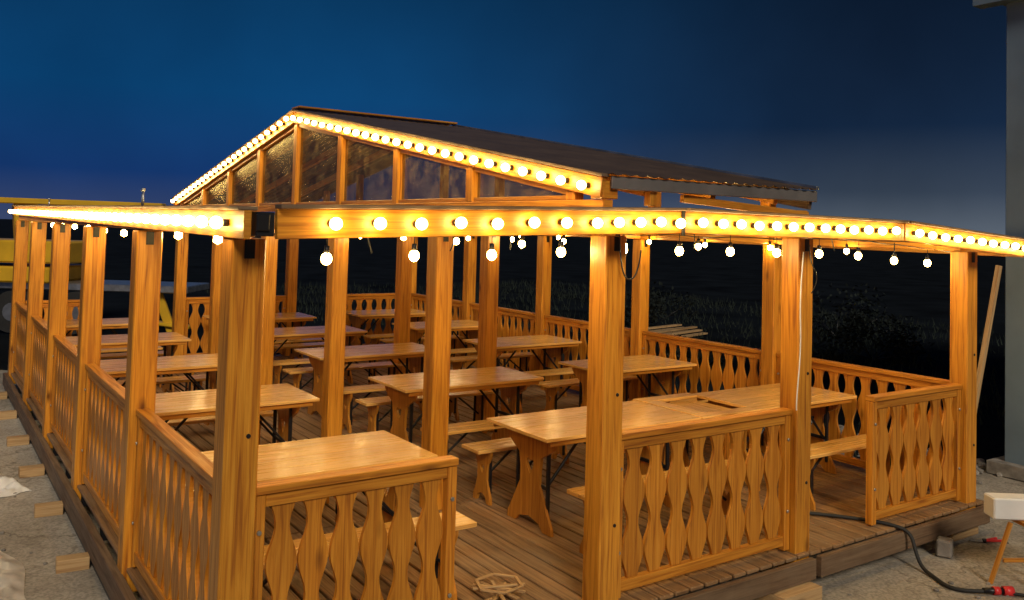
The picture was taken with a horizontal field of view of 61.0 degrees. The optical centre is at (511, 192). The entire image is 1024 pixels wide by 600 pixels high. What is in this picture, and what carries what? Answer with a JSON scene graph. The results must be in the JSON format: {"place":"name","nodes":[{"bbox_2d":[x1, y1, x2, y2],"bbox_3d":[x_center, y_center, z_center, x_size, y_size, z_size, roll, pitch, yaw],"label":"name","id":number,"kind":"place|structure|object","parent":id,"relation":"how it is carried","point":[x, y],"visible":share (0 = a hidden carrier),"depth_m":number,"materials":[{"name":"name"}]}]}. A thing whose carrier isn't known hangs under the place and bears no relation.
{"place":"outdoors","nodes":[
{"label":"outdoors","id":0,"kind":"place"},
{"bbox_2d":[0,219,1004,569],"bbox_3d":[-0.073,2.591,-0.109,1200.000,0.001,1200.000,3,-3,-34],"label":"ground","id":1,"kind":"structure","parent":0,"point":[912,287],"depth_m":42.65,"materials":[{"name":"soil"}]},
{"bbox_2d":[0,197,208,333],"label":"yellow crane truck","id":2,"kind":"object","parent":1,"relation":"on","point":[7,260],"visible":0.32,"depth_m":19.42,"materials":[{"name":"paint"}]},
{"bbox_2d":[624,281,697,329],"bbox_3d":[3.263,3.002,22.939,2.552,1.344,2.670,3,-3,-34],"label":"shrub","id":3,"kind":"object","parent":1,"relation":"on","point":[657,304],"visible":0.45,"depth_m":22.67,"materials":[{"name":"green plant"}]},
{"bbox_2d":[665,334,725,367],"bbox_3d":[3.486,3.112,16.865,1.264,0.630,1.672,0,-3,33],"label":"shrub","id":4,"kind":"object","parent":1,"relation":"on","point":[688,355],"visible":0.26,"depth_m":16.68,"materials":[{"name":"green plant"}]},
{"bbox_2d":[812,283,920,343],"bbox_3d":[8.539,3.088,22.743,2.392,1.451,3.696,3,-3,-34],"label":"shrub","id":5,"kind":"object","parent":1,"relation":"on","point":[868,311],"visible":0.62,"depth_m":22.15,"materials":[{"name":"green plant"}]},
{"bbox_2d":[812,314,934,367],"bbox_3d":[7.738,3.128,18.662,1.717,0.985,2.423,6,-5,-61],"label":"shrub","id":6,"kind":"object","parent":1,"relation":"on","point":[902,346],"visible":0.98,"depth_m":18.42,"materials":[{"name":"green plant"}]},
{"bbox_2d":[976,265,1001,413],"bbox_3d":[5.277,1.974,9.769,0.458,2.322,0.072,2,-2,2],"label":"leaning plank","id":7,"kind":"object","parent":1,"relation":"on","point":[989,321],"visible":0.58,"depth_m":9.77,"materials":[{"name":"brown wood"}]},
{"bbox_2d":[0,0,1005,234],"label":"sky","id":8,"kind":"structure","parent":0,"point":[895,109],"materials":[{"name":"blue"}]},
{"bbox_2d":[0,370,1023,599],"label":"concrete yard","id":9,"kind":"structure","parent":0,"point":[902,575],"depth_m":6.89,"materials":[{"name":"grey concrete"}]},
{"bbox_2d":[0,551,25,599],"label":"plastic tarp","id":10,"kind":"object","parent":9,"relation":"on","point":[12,575],"visible":1,"depth_m":6.07,"materials":[{"name":"beige plastic"}]},
{"bbox_2d":[0,474,31,496],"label":"plastic tarp","id":11,"kind":"object","parent":9,"relation":"on","point":[9,486],"visible":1,"depth_m":8.16,"materials":[{"name":"white plastic"}]},
{"bbox_2d":[0,480,1008,599],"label":"gravel","id":12,"kind":"structure","parent":9,"relation":"on","point":[849,594],"depth_m":6.56,"materials":[{"name":"grey gravel"}]},
{"bbox_2d":[0,106,1023,599],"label":"timber pavilion","id":13,"kind":"structure","parent":9,"relation":"on","point":[288,166],"depth_m":6.70,"materials":[{"name":"brown wood"}]},
{"bbox_2d":[13,301,26,382],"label":"wooden railing","id":14,"kind":"object","parent":13,"relation":"on","point":[19,340],"visible":0.53,"depth_m":12.31,"materials":[{"name":"brown wood"}]},
{"bbox_2d":[28,315,46,415],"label":"wooden railing","id":15,"kind":"object","parent":13,"relation":"on","point":[37,359],"visible":0.55,"depth_m":10.47,"materials":[{"name":"brown wood"}]},
{"bbox_2d":[25,299,79,336],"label":"wooden railing","id":16,"kind":"object","parent":13,"relation":"on","point":[71,304],"visible":0.06,"depth_m":13.23,"materials":[{"name":"brown wood"}]},
{"bbox_2d":[50,335,76,461],"bbox_3d":[-4.333,2.018,8.480,0.085,1.023,1.947,3,-3,-34],"label":"wooden railing","id":17,"kind":"object","parent":13,"relation":"on","point":[62,404],"visible":0.69,"depth_m":8.66,"materials":[{"name":"brown wood"}]},
{"bbox_2d":[45,318,128,334],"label":"beer table","id":18,"kind":"object","parent":13,"relation":"on","point":[111,324],"visible":0.06,"depth_m":12.66,"materials":[{"name":"brown wood"}]},
{"bbox_2d":[81,363,124,535],"bbox_3d":[-3.134,1.978,6.732,0.085,1.023,1.947,3,-3,-34],"label":"wooden railing","id":19,"kind":"object","parent":13,"relation":"attached to","point":[102,444],"visible":0.77,"depth_m":6.80,"materials":[{"name":"brown wood"}]},
{"bbox_2d":[66,332,190,392],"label":"beer table","id":20,"kind":"object","parent":13,"relation":"on","point":[170,342],"visible":0.3,"depth_m":11.18,"materials":[{"name":"brown wood"}]},
{"bbox_2d":[100,351,163,387],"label":"wooden bench","id":21,"kind":"object","parent":13,"relation":"on","point":[118,355],"visible":0.09,"depth_m":11.70,"materials":[{"name":"brown wood"}]},
{"bbox_2d":[101,346,162,352],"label":"wooden bench","id":22,"kind":"object","parent":13,"relation":"on","point":[118,350],"visible":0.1,"depth_m":12.17,"materials":[{"name":"brown wood"}]},
{"bbox_2d":[100,353,217,426],"bbox_3d":[-3.829,2.209,9.307,1.560,0.768,0.819,3,-3,-34],"label":"beer table","id":23,"kind":"object","parent":13,"relation":"on","point":[185,365],"visible":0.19,"depth_m":9.30,"materials":[{"name":"brown wood"}]},
{"bbox_2d":[117,374,205,390],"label":"wooden bench","id":24,"kind":"object","parent":13,"relation":"on","point":[200,379],"visible":0.15,"depth_m":10.08,"materials":[{"name":"brown wood"}]},
{"bbox_2d":[131,408,212,599],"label":"wooden railing","id":25,"kind":"object","parent":13,"relation":"attached to","point":[167,509],"visible":0.86,"depth_m":5.04,"materials":[{"name":"brown wood"}]},
{"bbox_2d":[166,372,193,390],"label":"wooden bench","id":26,"kind":"object","parent":13,"relation":"on","point":[188,386],"visible":0.08,"depth_m":10.79,"materials":[{"name":"brown wood"}]},
{"bbox_2d":[163,410,272,444],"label":"wooden bench","id":27,"kind":"object","parent":13,"relation":"on","point":[198,420],"visible":0.06,"depth_m":8.05,"materials":[{"name":"brown wood"}]},
{"bbox_2d":[184,295,286,354],"bbox_3d":[-4.665,2.268,14.675,1.697,1.023,0.085,3,-3,-34],"label":"wooden railing","id":28,"kind":"object","parent":13,"relation":"on","point":[195,320],"visible":0.27,"depth_m":14.32,"materials":[{"name":"brown wood"}]},
{"bbox_2d":[155,383,319,442],"bbox_3d":[-2.582,2.170,7.543,1.560,0.768,0.819,3,-3,-34],"label":"beer table","id":29,"kind":"object","parent":13,"relation":"on","point":[286,401],"visible":0.38,"depth_m":7.59,"materials":[{"name":"brown wood"}]},
{"bbox_2d":[174,491,337,545],"bbox_3d":[-1.810,2.291,6.287,1.560,0.465,0.276,3,-3,-34],"label":"wooden bench","id":30,"kind":"object","parent":13,"relation":"on","point":[336,511],"visible":0.04,"depth_m":6.69,"materials":[{"name":"brown wood"}]},
{"bbox_2d":[203,312,316,358],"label":"beer table","id":31,"kind":"object","parent":13,"relation":"on","point":[297,319],"visible":0.38,"depth_m":14.36,"materials":[{"name":"brown wood"}]},
{"bbox_2d":[274,342,323,348],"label":"wooden bench","id":32,"kind":"object","parent":13,"relation":"on","point":[304,345],"visible":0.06,"depth_m":13.12,"materials":[{"name":"brown wood"}]},
{"bbox_2d":[274,338,323,347],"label":"wooden bench","id":33,"kind":"object","parent":13,"relation":"on","point":[301,340],"visible":0.17,"depth_m":13.72,"materials":[{"name":"brown wood"}]},
{"bbox_2d":[199,430,437,576],"bbox_3d":[-1.386,2.128,5.745,1.560,0.768,0.819,3,-3,-34],"label":"beer table","id":34,"kind":"object","parent":13,"relation":"on","point":[288,459],"visible":0.27,"depth_m":5.84,"materials":[{"name":"brown wood"}]},
{"bbox_2d":[274,325,367,383],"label":"beer table","id":35,"kind":"object","parent":13,"relation":"on","point":[287,333],"visible":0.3,"depth_m":12.49,"materials":[{"name":"brown wood"}]},
{"bbox_2d":[273,358,377,384],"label":"wooden bench","id":36,"kind":"object","parent":13,"relation":"on","point":[277,365],"visible":0.42,"depth_m":11.54,"materials":[{"name":"brown wood"}]},
{"bbox_2d":[282,361,405,408],"bbox_3d":[-2.156,2.491,11.286,1.620,0.465,0.276,3,-3,-34],"label":"wooden bench","id":37,"kind":"object","parent":13,"relation":"on","point":[297,373],"visible":0.45,"depth_m":11.22,"materials":[{"name":"brown wood"}]},
{"bbox_2d":[252,455,458,599],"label":"wooden railing","id":38,"kind":"object","parent":13,"relation":"on","point":[280,497],"visible":0.94,"depth_m":4.49,"materials":[{"name":"brown wood"}]},
{"bbox_2d":[295,342,423,417],"bbox_3d":[-1.768,2.326,10.719,1.620,0.768,0.819,3,-3,-34],"label":"beer table","id":39,"kind":"object","parent":13,"relation":"on","point":[412,353],"visible":0.54,"depth_m":10.54,"materials":[{"name":"brown wood"}]},
{"bbox_2d":[262,511,476,599],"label":"wooden bench","id":40,"kind":"object","parent":13,"relation":"on","point":[463,522],"visible":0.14,"depth_m":5.39,"materials":[{"name":"brown wood"}]},
{"bbox_2d":[346,293,394,344],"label":"wooden railing","id":41,"kind":"object","parent":13,"relation":"on","point":[370,297],"visible":0.37,"depth_m":16.08,"materials":[{"name":"brown wood"}]},
{"bbox_2d":[346,309,425,345],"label":"beer table","id":42,"kind":"object","parent":13,"relation":"on","point":[357,318],"visible":0.42,"depth_m":15.19,"materials":[{"name":"brown wood"}]},
{"bbox_2d":[364,333,424,344],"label":"wooden bench","id":43,"kind":"object","parent":13,"relation":"on","point":[374,338],"visible":0.23,"depth_m":14.50,"materials":[{"name":"brown wood"}]},
{"bbox_2d":[342,384,458,432],"bbox_3d":[-1.281,2.466,10.116,1.670,0.465,0.276,3,-3,-34],"label":"wooden bench","id":44,"kind":"object","parent":13,"relation":"on","point":[348,393],"visible":0.52,"depth_m":9.75,"materials":[{"name":"brown wood"}]},
{"bbox_2d":[379,335,464,367],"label":"wooden bench","id":45,"kind":"object","parent":13,"relation":"on","point":[454,339],"visible":0.26,"depth_m":14.59,"materials":[{"name":"brown wood"}]},
{"bbox_2d":[355,390,495,433],"bbox_3d":[-0.917,2.451,9.516,1.620,0.465,0.276,3,-3,-34],"label":"wooden bench","id":46,"kind":"object","parent":13,"relation":"on","point":[372,404],"visible":0.56,"depth_m":9.30,"materials":[{"name":"brown wood"}]},
{"bbox_2d":[392,320,477,371],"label":"beer table","id":47,"kind":"object","parent":13,"relation":"on","point":[417,330],"visible":0.35,"depth_m":13.77,"materials":[{"name":"brown wood"}]},
{"bbox_2d":[411,293,461,356],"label":"wooden railing","id":48,"kind":"object","parent":13,"relation":"on","point":[421,298],"visible":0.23,"depth_m":15.99,"materials":[{"name":"brown wood"}]},
{"bbox_2d":[368,366,543,442],"bbox_3d":[-0.572,2.284,8.920,1.620,0.768,0.819,3,-3,-34],"label":"beer table","id":49,"kind":"object","parent":13,"relation":"on","point":[403,391],"visible":0.77,"depth_m":8.79,"materials":[{"name":"brown wood"}]},
{"bbox_2d":[450,348,508,367],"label":"wooden bench","id":50,"kind":"object","parent":13,"relation":"on","point":[501,362],"visible":0.09,"depth_m":13.13,"materials":[{"name":"brown wood"}]},
{"bbox_2d":[450,352,537,386],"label":"wooden bench","id":51,"kind":"object","parent":13,"relation":"on","point":[524,358],"visible":0.53,"depth_m":12.64,"materials":[{"name":"brown wood"}]},
{"bbox_2d":[420,420,568,463],"bbox_3d":[-0.085,2.425,8.317,1.670,0.465,0.276,3,-3,-34],"label":"wooden bench","id":52,"kind":"object","parent":13,"relation":"on","point":[465,428],"visible":0.16,"depth_m":8.09,"materials":[{"name":"brown wood"}]},
{"bbox_2d":[472,573,525,599],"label":"rope coil","id":53,"kind":"object","parent":13,"relation":"on","point":[499,589],"visible":1,"depth_m":5.42,"materials":[{"name":"beige fabric"}]},
{"bbox_2d":[469,303,534,370],"bbox_3d":[-0.151,2.363,13.914,0.085,1.023,1.947,3,-3,-34],"label":"wooden railing","id":54,"kind":"object","parent":13,"relation":"attached to","point":[505,330],"visible":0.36,"depth_m":13.65,"materials":[{"name":"brown wood"}]},
{"bbox_2d":[8,115,1023,266],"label":"string lights","id":55,"kind":"object","parent":13,"relation":"hanging from","point":[333,223],"visible":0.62,"depth_m":6.14,"materials":[{"name":"white glass"}]},
{"bbox_2d":[462,335,581,403],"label":"beer table","id":56,"kind":"object","parent":13,"relation":"on","point":[556,347],"visible":0.54,"depth_m":12.07,"materials":[{"name":"brown wood"}]},
{"bbox_2d":[462,437,585,505],"bbox_3d":[0.308,2.411,7.738,1.620,0.465,0.276,3,-3,-34],"label":"wooden bench","id":57,"kind":"object","parent":13,"relation":"on","point":[483,451],"visible":0.48,"depth_m":7.34,"materials":[{"name":"brown wood"}]},
{"bbox_2d":[519,367,574,412],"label":"wooden bench","id":58,"kind":"object","parent":13,"relation":"on","point":[552,372],"visible":0.09,"depth_m":11.26,"materials":[{"name":"brown wood"}]},
{"bbox_2d":[536,375,637,410],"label":"wooden bench","id":59,"kind":"object","parent":13,"relation":"on","point":[551,388],"visible":0.54,"depth_m":10.50,"materials":[{"name":"brown wood"}]},
{"bbox_2d":[544,315,630,400],"bbox_3d":[1.048,2.323,12.166,0.085,1.023,1.947,3,-3,-34],"label":"wooden railing","id":60,"kind":"object","parent":13,"relation":"on","point":[552,321],"visible":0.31,"depth_m":12.39,"materials":[{"name":"brown wood"}]},
{"bbox_2d":[487,400,700,536],"bbox_3d":[0.682,2.246,7.162,1.620,0.768,0.819,3,-3,-34],"label":"beer table","id":61,"kind":"object","parent":13,"relation":"on","point":[537,438],"visible":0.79,"depth_m":6.87,"materials":[{"name":"brown wood"}]},
{"bbox_2d":[558,354,696,406],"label":"beer table","id":62,"kind":"object","parent":13,"relation":"on","point":[667,371],"visible":0.56,"depth_m":10.23,"materials":[{"name":"brown wood"}]},
{"bbox_2d":[368,234,894,410],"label":"loose cables","id":63,"kind":"object","parent":13,"relation":"attached to","point":[633,277],"visible":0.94,"depth_m":6.32,"materials":[{"name":"black plastic"}]},
{"bbox_2d":[567,460,729,553],"bbox_3d":[1.148,2.385,6.544,1.670,0.465,0.276,3,-3,-34],"label":"wooden bench","id":64,"kind":"object","parent":13,"relation":"on","point":[578,492],"visible":0.16,"depth_m":6.57,"materials":[{"name":"brown wood"}]},
{"bbox_2d":[632,393,759,491],"bbox_3d":[1.646,2.302,7.858,0.720,0.768,0.880,3,-3,-34],"label":"table","id":65,"kind":"object","parent":13,"relation":"on","point":[701,409],"visible":0.59,"depth_m":7.83,"materials":[{"name":"brown wood"}]},
{"bbox_2d":[641,331,760,436],"bbox_3d":[2.248,2.284,10.418,0.085,1.023,1.947,3,-3,-34],"label":"wooden railing","id":66,"kind":"object","parent":13,"relation":"on","point":[706,374],"visible":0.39,"depth_m":10.33,"materials":[{"name":"brown wood"}]},
{"bbox_2d":[618,407,791,598],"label":"wooden railing","id":67,"kind":"object","parent":13,"relation":"on","point":[699,477],"visible":0.92,"depth_m":5.89,"materials":[{"name":"brown wood"}]},
{"bbox_2d":[669,432,766,466],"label":"wooden bench","id":68,"kind":"object","parent":13,"relation":"on","point":[763,445],"visible":0.14,"depth_m":8.62,"materials":[{"name":"brown wood"}]},
{"bbox_2d":[693,383,856,490],"bbox_3d":[2.549,2.352,8.440,1.450,0.768,0.819,3,-3,-34],"label":"beer table","id":69,"kind":"object","parent":13,"relation":"on","point":[767,397],"visible":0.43,"depth_m":8.45,"materials":[{"name":"brown wood"}]},
{"bbox_2d":[810,433,890,510],"bbox_3d":[2.998,2.490,7.811,1.500,0.465,0.276,3,-3,-34],"label":"wooden bench","id":70,"kind":"object","parent":13,"relation":"on","point":[820,450],"visible":0.23,"depth_m":7.66,"materials":[{"name":"brown wood"}]},
{"bbox_2d":[776,353,949,489],"bbox_3d":[3.447,2.244,8.671,0.085,1.023,1.947,3,-3,-34],"label":"wooden railing","id":71,"kind":"object","parent":13,"relation":"on","point":[866,375],"visible":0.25,"depth_m":8.63,"materials":[{"name":"brown wood"}]},
{"bbox_2d":[865,383,961,525],"bbox_3d":[3.426,2.189,7.372,1.334,1.023,0.085,3,-3,-34],"label":"wooden railing","id":72,"kind":"object","parent":13,"relation":"on","point":[881,486],"visible":1,"depth_m":7.31,"materials":[{"name":"brown wood"}]},
{"bbox_2d":[762,508,1023,596],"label":"power cable","id":73,"kind":"object","parent":9,"relation":"on","point":[1003,590],"visible":0.9,"depth_m":6.66,"materials":[{"name":"rubber"}]},
{"bbox_2d":[811,421,1002,484],"bbox_3d":[3.867,3.138,11.012,2.169,0.102,4.176,3,-3,-34],"label":"rubble","id":74,"kind":"object","parent":9,"relation":"on","point":[981,465],"visible":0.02,"depth_m":9.91,"materials":[{"name":"stone"}]},
{"bbox_2d":[936,536,952,558],"bbox_3d":[3.558,2.917,7.142,0.120,0.140,0.130,0,-3,33],"label":"stone block","id":75,"kind":"object","parent":9,"relation":"on","point":[944,547],"depth_m":7.10,"materials":[{"name":"grey stone"}]},
{"bbox_2d":[969,537,1001,542],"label":"pliers","id":76,"kind":"object","parent":9,"relation":"on","point":[994,539],"visible":0.91,"depth_m":7.48,"materials":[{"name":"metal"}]},
{"bbox_2d":[988,520,1023,583],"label":"wooden stool","id":77,"kind":"object","parent":9,"relation":"on","point":[1001,552],"visible":0.91,"depth_m":6.59,"materials":[{"name":"orange wood"}]},
{"bbox_2d":[984,492,1023,520],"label":"white box","id":78,"kind":"object","parent":77,"relation":"on","point":[1003,506],"visible":1,"depth_m":6.55,"materials":[{"name":"paint"}]},
{"bbox_2d":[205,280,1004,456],"bbox_3d":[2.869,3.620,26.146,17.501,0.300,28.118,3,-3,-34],"label":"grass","id":79,"kind":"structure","parent":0,"point":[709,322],"depth_m":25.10,"materials":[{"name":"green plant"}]},
{"bbox_2d":[648,324,707,336],"bbox_3d":[3.881,3.496,21.798,1.307,0.160,2.569,-1,-3,43],"label":"plank pile","id":80,"kind":"object","parent":79,"relation":"on","point":[676,330],"visible":0.62,"depth_m":21.96,"materials":[{"name":"brown wood"}]},
{"bbox_2d":[669,398,707,403],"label":"wooden bench","id":81,"kind":"object","parent":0,"point":[686,400],"depth_m":9.61,"materials":[{"name":"brown wood"}]},
{"bbox_2d":[973,0,1023,480],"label":"warehouse building","id":82,"kind":"structure","parent":0,"point":[1010,464],"depth_m":9.73,"materials":[{"name":"grey concrete"}]}
]}

